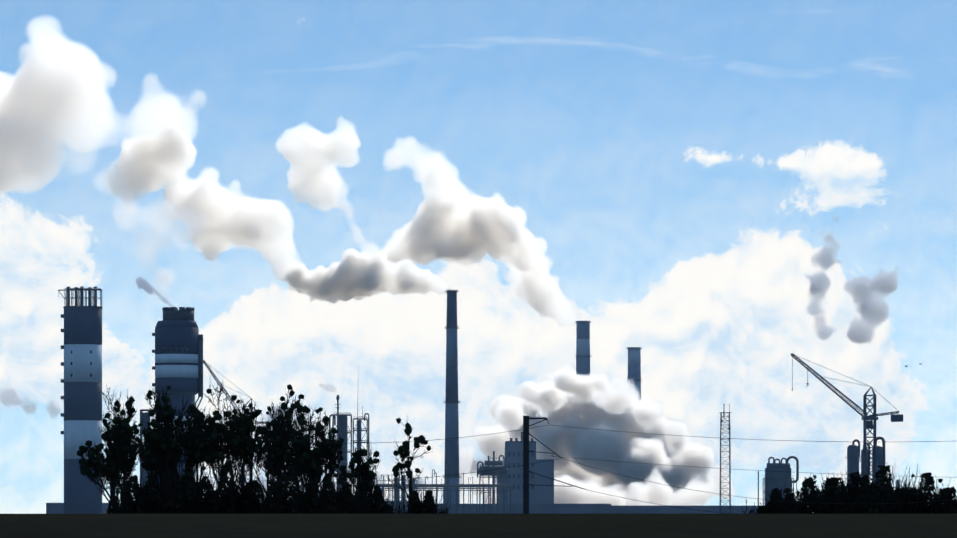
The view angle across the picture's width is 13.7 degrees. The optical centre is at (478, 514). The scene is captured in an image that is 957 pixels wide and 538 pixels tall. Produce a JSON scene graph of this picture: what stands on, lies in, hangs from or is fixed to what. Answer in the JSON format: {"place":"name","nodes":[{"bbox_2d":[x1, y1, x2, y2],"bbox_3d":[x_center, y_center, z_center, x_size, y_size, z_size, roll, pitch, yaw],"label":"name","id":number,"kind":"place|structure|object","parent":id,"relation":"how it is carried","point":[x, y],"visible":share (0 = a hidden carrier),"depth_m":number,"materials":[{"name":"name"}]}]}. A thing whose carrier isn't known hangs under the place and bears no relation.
{"place":"outdoors","nodes":[
{"label":"outdoors","id":0,"kind":"place"},
{"bbox_2d":[140,307,203,491],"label":"prilling tower","id":1,"kind":"structure","parent":0,"point":[162,343],"depth_m":1640.75,"materials":[{"name":"paint"}]},
{"bbox_2d":[0,514,956,537],"bbox_3d":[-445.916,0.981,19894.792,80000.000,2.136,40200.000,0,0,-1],"label":"field ground","id":2,"kind":"structure","parent":0,"point":[478,525],"depth_m":180.18,"materials":[{"name":"soil"}]},
{"bbox_2d":[58,287,102,513],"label":"smokestack","id":3,"kind":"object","parent":2,"relation":"on","point":[79,400],"depth_m":1888.21,"materials":[{"name":"paint"}]},
{"bbox_2d":[77,389,141,507],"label":"tree","id":4,"kind":"object","parent":2,"relation":"on","point":[95,462],"visible":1,"depth_m":299.14,"materials":[{"name":"black plant"}]},
{"bbox_2d":[87,437,143,506],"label":"tree","id":5,"kind":"object","parent":2,"relation":"on","point":[102,479],"visible":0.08,"depth_m":351.55,"materials":[{"name":"black plant"}]},
{"bbox_2d":[98,420,137,513],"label":"tree","id":6,"kind":"object","parent":2,"relation":"on","point":[105,438],"visible":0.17,"depth_m":333.41,"materials":[{"name":"black plant"}]},
{"bbox_2d":[100,384,146,511],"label":"tree","id":7,"kind":"object","parent":2,"relation":"on","point":[130,462],"visible":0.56,"depth_m":319.91,"materials":[{"name":"black plant"}]},
{"bbox_2d":[106,470,184,513],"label":"bush","id":8,"kind":"object","parent":2,"relation":"on","point":[141,503],"visible":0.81,"depth_m":282.90,"materials":[{"name":"black plant"}]},
{"bbox_2d":[137,389,184,501],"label":"tree","id":9,"kind":"object","parent":2,"relation":"on","point":[152,440],"visible":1,"depth_m":288.78,"materials":[{"name":"black plant"}]},
{"bbox_2d":[141,406,183,485],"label":"tree","id":10,"kind":"object","parent":2,"relation":"on","point":[152,467],"visible":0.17,"depth_m":323.38,"materials":[{"name":"black plant"}]},
{"bbox_2d":[153,386,187,486],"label":"tree","id":11,"kind":"object","parent":2,"relation":"on","point":[170,405],"visible":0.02,"depth_m":344.68,"materials":[{"name":"black plant"}]},
{"bbox_2d":[144,419,197,485],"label":"tree","id":12,"kind":"object","parent":2,"relation":"on","point":[183,445],"visible":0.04,"depth_m":364.46,"materials":[{"name":"black plant"}]},
{"bbox_2d":[145,383,206,490],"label":"tree","id":13,"kind":"object","parent":2,"relation":"on","point":[191,461],"visible":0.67,"depth_m":309.36,"materials":[{"name":"black plant"}]},
{"bbox_2d":[141,464,224,513],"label":"bush","id":14,"kind":"object","parent":2,"relation":"on","point":[207,504],"visible":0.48,"depth_m":294.47,"materials":[{"name":"black plant"}]},
{"bbox_2d":[166,405,224,487],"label":"tree","id":15,"kind":"object","parent":2,"relation":"on","point":[201,414],"visible":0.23,"depth_m":328.08,"materials":[{"name":"black plant"}]},
{"bbox_2d":[194,410,235,496],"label":"tree","id":16,"kind":"object","parent":2,"relation":"on","point":[223,449],"visible":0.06,"depth_m":332.88,"materials":[{"name":"black plant"}]},
{"bbox_2d":[188,381,243,513],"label":"tree","id":17,"kind":"object","parent":2,"relation":"on","point":[233,444],"visible":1,"depth_m":299.21,"materials":[{"name":"black plant"}]},
{"bbox_2d":[184,460,260,513],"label":"bush","id":18,"kind":"object","parent":2,"relation":"on","point":[242,489],"visible":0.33,"depth_m":306.41,"materials":[{"name":"black plant"}]},
{"bbox_2d":[203,360,268,509],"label":"luffing crane","id":19,"kind":"object","parent":2,"relation":"on","point":[218,381],"depth_m":1697.18,"materials":[{"name":"paint"}]},
{"bbox_2d":[226,398,263,487],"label":"tree","id":20,"kind":"object","parent":2,"relation":"on","point":[240,414],"visible":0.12,"depth_m":349.34,"materials":[{"name":"black plant"}]},
{"bbox_2d":[224,401,273,505],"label":"tree","id":21,"kind":"object","parent":2,"relation":"on","point":[247,448],"visible":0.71,"depth_m":313.88,"materials":[{"name":"black plant"}]},
{"bbox_2d":[217,477,293,513],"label":"bush","id":22,"kind":"object","parent":2,"relation":"on","point":[254,489],"visible":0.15,"depth_m":306.42,"materials":[{"name":"black plant"}]},
{"bbox_2d":[243,421,301,494],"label":"tree","id":23,"kind":"object","parent":2,"relation":"on","point":[273,430],"visible":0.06,"depth_m":330.36,"materials":[{"name":"black plant"}]},
{"bbox_2d":[259,396,291,481],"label":"tree","id":24,"kind":"object","parent":2,"relation":"on","point":[282,398],"visible":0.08,"depth_m":358.35,"materials":[{"name":"black plant"}]},
{"bbox_2d":[252,384,318,498],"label":"tree","id":25,"kind":"object","parent":2,"relation":"on","point":[280,437],"visible":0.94,"depth_m":295.01,"materials":[{"name":"black plant"}]},
{"bbox_2d":[266,394,317,492],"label":"tree","id":26,"kind":"object","parent":2,"relation":"on","point":[284,467],"visible":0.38,"depth_m":324.03,"materials":[{"name":"black plant"}]},
{"bbox_2d":[248,461,341,513],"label":"bush","id":27,"kind":"object","parent":2,"relation":"on","point":[308,496],"visible":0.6,"depth_m":282.87,"materials":[{"name":"black plant"}]},
{"bbox_2d":[257,402,338,496],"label":"tree","id":28,"kind":"object","parent":2,"relation":"on","point":[318,428],"visible":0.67,"depth_m":303.99,"materials":[{"name":"black plant"}]},
{"bbox_2d":[291,420,343,486],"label":"tree","id":29,"kind":"object","parent":2,"relation":"on","point":[341,439],"visible":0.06,"depth_m":338.08,"materials":[{"name":"black plant"}]},
{"bbox_2d":[297,431,345,492],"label":"tree","id":30,"kind":"object","parent":2,"relation":"on","point":[333,465],"visible":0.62,"depth_m":319.06,"materials":[{"name":"black plant"}]},
{"bbox_2d":[300,468,367,513],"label":"bush","id":31,"kind":"object","parent":2,"relation":"on","point":[345,489],"visible":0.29,"depth_m":294.94,"materials":[{"name":"black plant"}]},
{"bbox_2d":[329,395,372,493],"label":"industrial tower","id":32,"kind":"structure","parent":2,"relation":"on","point":[341,432],"depth_m":1995.97,"materials":[{"name":"metal"}]},
{"bbox_2d":[333,447,379,498],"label":"tree","id":33,"kind":"object","parent":2,"relation":"on","point":[363,468],"visible":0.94,"depth_m":299.96,"materials":[{"name":"black plant"}]},
{"bbox_2d":[323,490,395,513],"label":"bush","id":34,"kind":"object","parent":2,"relation":"on","point":[364,505],"visible":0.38,"depth_m":282.52,"materials":[{"name":"black plant"}]},
{"bbox_2d":[346,448,380,498],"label":"tree","id":35,"kind":"object","parent":2,"relation":"on","point":[375,455],"visible":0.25,"depth_m":309.63,"materials":[{"name":"black plant"}]},
{"bbox_2d":[344,482,396,513],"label":"bush","id":36,"kind":"object","parent":2,"relation":"on","point":[376,496],"visible":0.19,"depth_m":306.97,"materials":[{"name":"black plant"}]},
{"bbox_2d":[46,464,757,513],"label":"pipe rack and vents","id":37,"kind":"object","parent":2,"relation":"on","point":[566,509],"depth_m":2160.78,"materials":[{"name":"metal"}]},
{"bbox_2d":[385,415,432,501],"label":"mistletoe tree","id":38,"kind":"object","parent":2,"relation":"on","point":[403,452],"visible":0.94,"depth_m":290.64,"materials":[{"name":"black plant"}]},
{"bbox_2d":[396,485,449,513],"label":"bush","id":39,"kind":"object","parent":2,"relation":"on","point":[416,505],"visible":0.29,"depth_m":283.06,"materials":[{"name":"black plant"}]},
{"bbox_2d":[443,289,460,503],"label":"chimney","id":40,"kind":"object","parent":2,"relation":"on","point":[451,319],"depth_m":2297.07,"materials":[{"name":"blue paint"}]},
{"bbox_2d":[477,432,553,503],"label":"boiler house","id":41,"kind":"structure","parent":2,"relation":"on","point":[517,461],"depth_m":2601.12,"materials":[{"name":"grey metal"}]},
{"bbox_2d":[523,416,585,513],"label":"catenary pole","id":42,"kind":"object","parent":2,"relation":"on","point":[526,451],"visible":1,"depth_m":209.88,"materials":[{"name":"metal"}]},
{"bbox_2d":[182,425,956,513],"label":"overhead wires","id":43,"kind":"object","parent":42,"relation":"attached to","point":[617,461],"visible":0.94,"depth_m":209.78,"materials":[{"name":"black metal"}]},
{"bbox_2d":[575,321,590,379],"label":"smokestack","id":44,"kind":"object","parent":2,"relation":"on","point":[586,356],"depth_m":3197.82,"materials":[{"name":"metal"}]},
{"bbox_2d":[626,347,641,505],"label":"smokestack","id":45,"kind":"object","parent":2,"relation":"on","point":[635,351],"depth_m":3399.02,"materials":[{"name":"metal"}]},
{"bbox_2d":[719,404,730,513],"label":"lattice mast","id":46,"kind":"object","parent":2,"relation":"on","point":[729,456],"depth_m":1500.76,"materials":[{"name":"metal"}]},
{"bbox_2d":[741,501,757,513],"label":"sapling","id":47,"kind":"object","parent":2,"relation":"on","point":[751,511],"visible":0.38,"depth_m":299.94,"materials":[{"name":"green plant"}]},
{"bbox_2d":[754,488,794,513],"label":"bush","id":48,"kind":"object","parent":2,"relation":"on","point":[771,508],"visible":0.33,"depth_m":318.96,"materials":[{"name":"black plant"}]},
{"bbox_2d":[758,456,798,507],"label":"storage tank","id":49,"kind":"object","parent":2,"relation":"on","point":[774,479],"depth_m":1800.48,"materials":[{"name":"grey metal"}]},
{"bbox_2d":[776,470,867,513],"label":"bush","id":50,"kind":"object","parent":2,"relation":"on","point":[825,493],"visible":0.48,"depth_m":298.73,"materials":[{"name":"black plant"}]},
{"bbox_2d":[791,353,902,489],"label":"tower crane","id":51,"kind":"object","parent":2,"relation":"on","point":[868,424],"depth_m":1252.11,"materials":[{"name":"paint"}]},
{"bbox_2d":[824,468,880,510],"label":"bush","id":52,"kind":"object","parent":2,"relation":"on","point":[851,489],"visible":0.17,"depth_m":308.85,"materials":[{"name":"black plant"}]},
{"bbox_2d":[845,436,899,490],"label":"absorber columns","id":53,"kind":"structure","parent":2,"relation":"on","point":[854,457],"depth_m":1802.70,"materials":[{"name":"grey metal"}]},
{"bbox_2d":[840,478,918,513],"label":"bush","id":54,"kind":"object","parent":2,"relation":"on","point":[886,495],"visible":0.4,"depth_m":298.53,"materials":[{"name":"black plant"}]},
{"bbox_2d":[859,463,916,511],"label":"bush","id":55,"kind":"object","parent":2,"relation":"on","point":[884,470],"visible":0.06,"depth_m":319.06,"materials":[{"name":"black plant"}]},
{"bbox_2d":[891,464,956,513],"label":"bush","id":56,"kind":"object","parent":2,"relation":"on","point":[913,493],"visible":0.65,"depth_m":298.93,"materials":[{"name":"black plant"}]},
{"bbox_2d":[927,484,956,513],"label":"bush","id":57,"kind":"object","parent":2,"relation":"on","point":[952,489],"depth_m":308.99,"materials":[{"name":"black plant"}]},
{"bbox_2d":[0,0,956,513],"label":"sky","id":58,"kind":"structure","parent":0,"point":[725,191],"materials":[{"name":"blue"}]}
]}

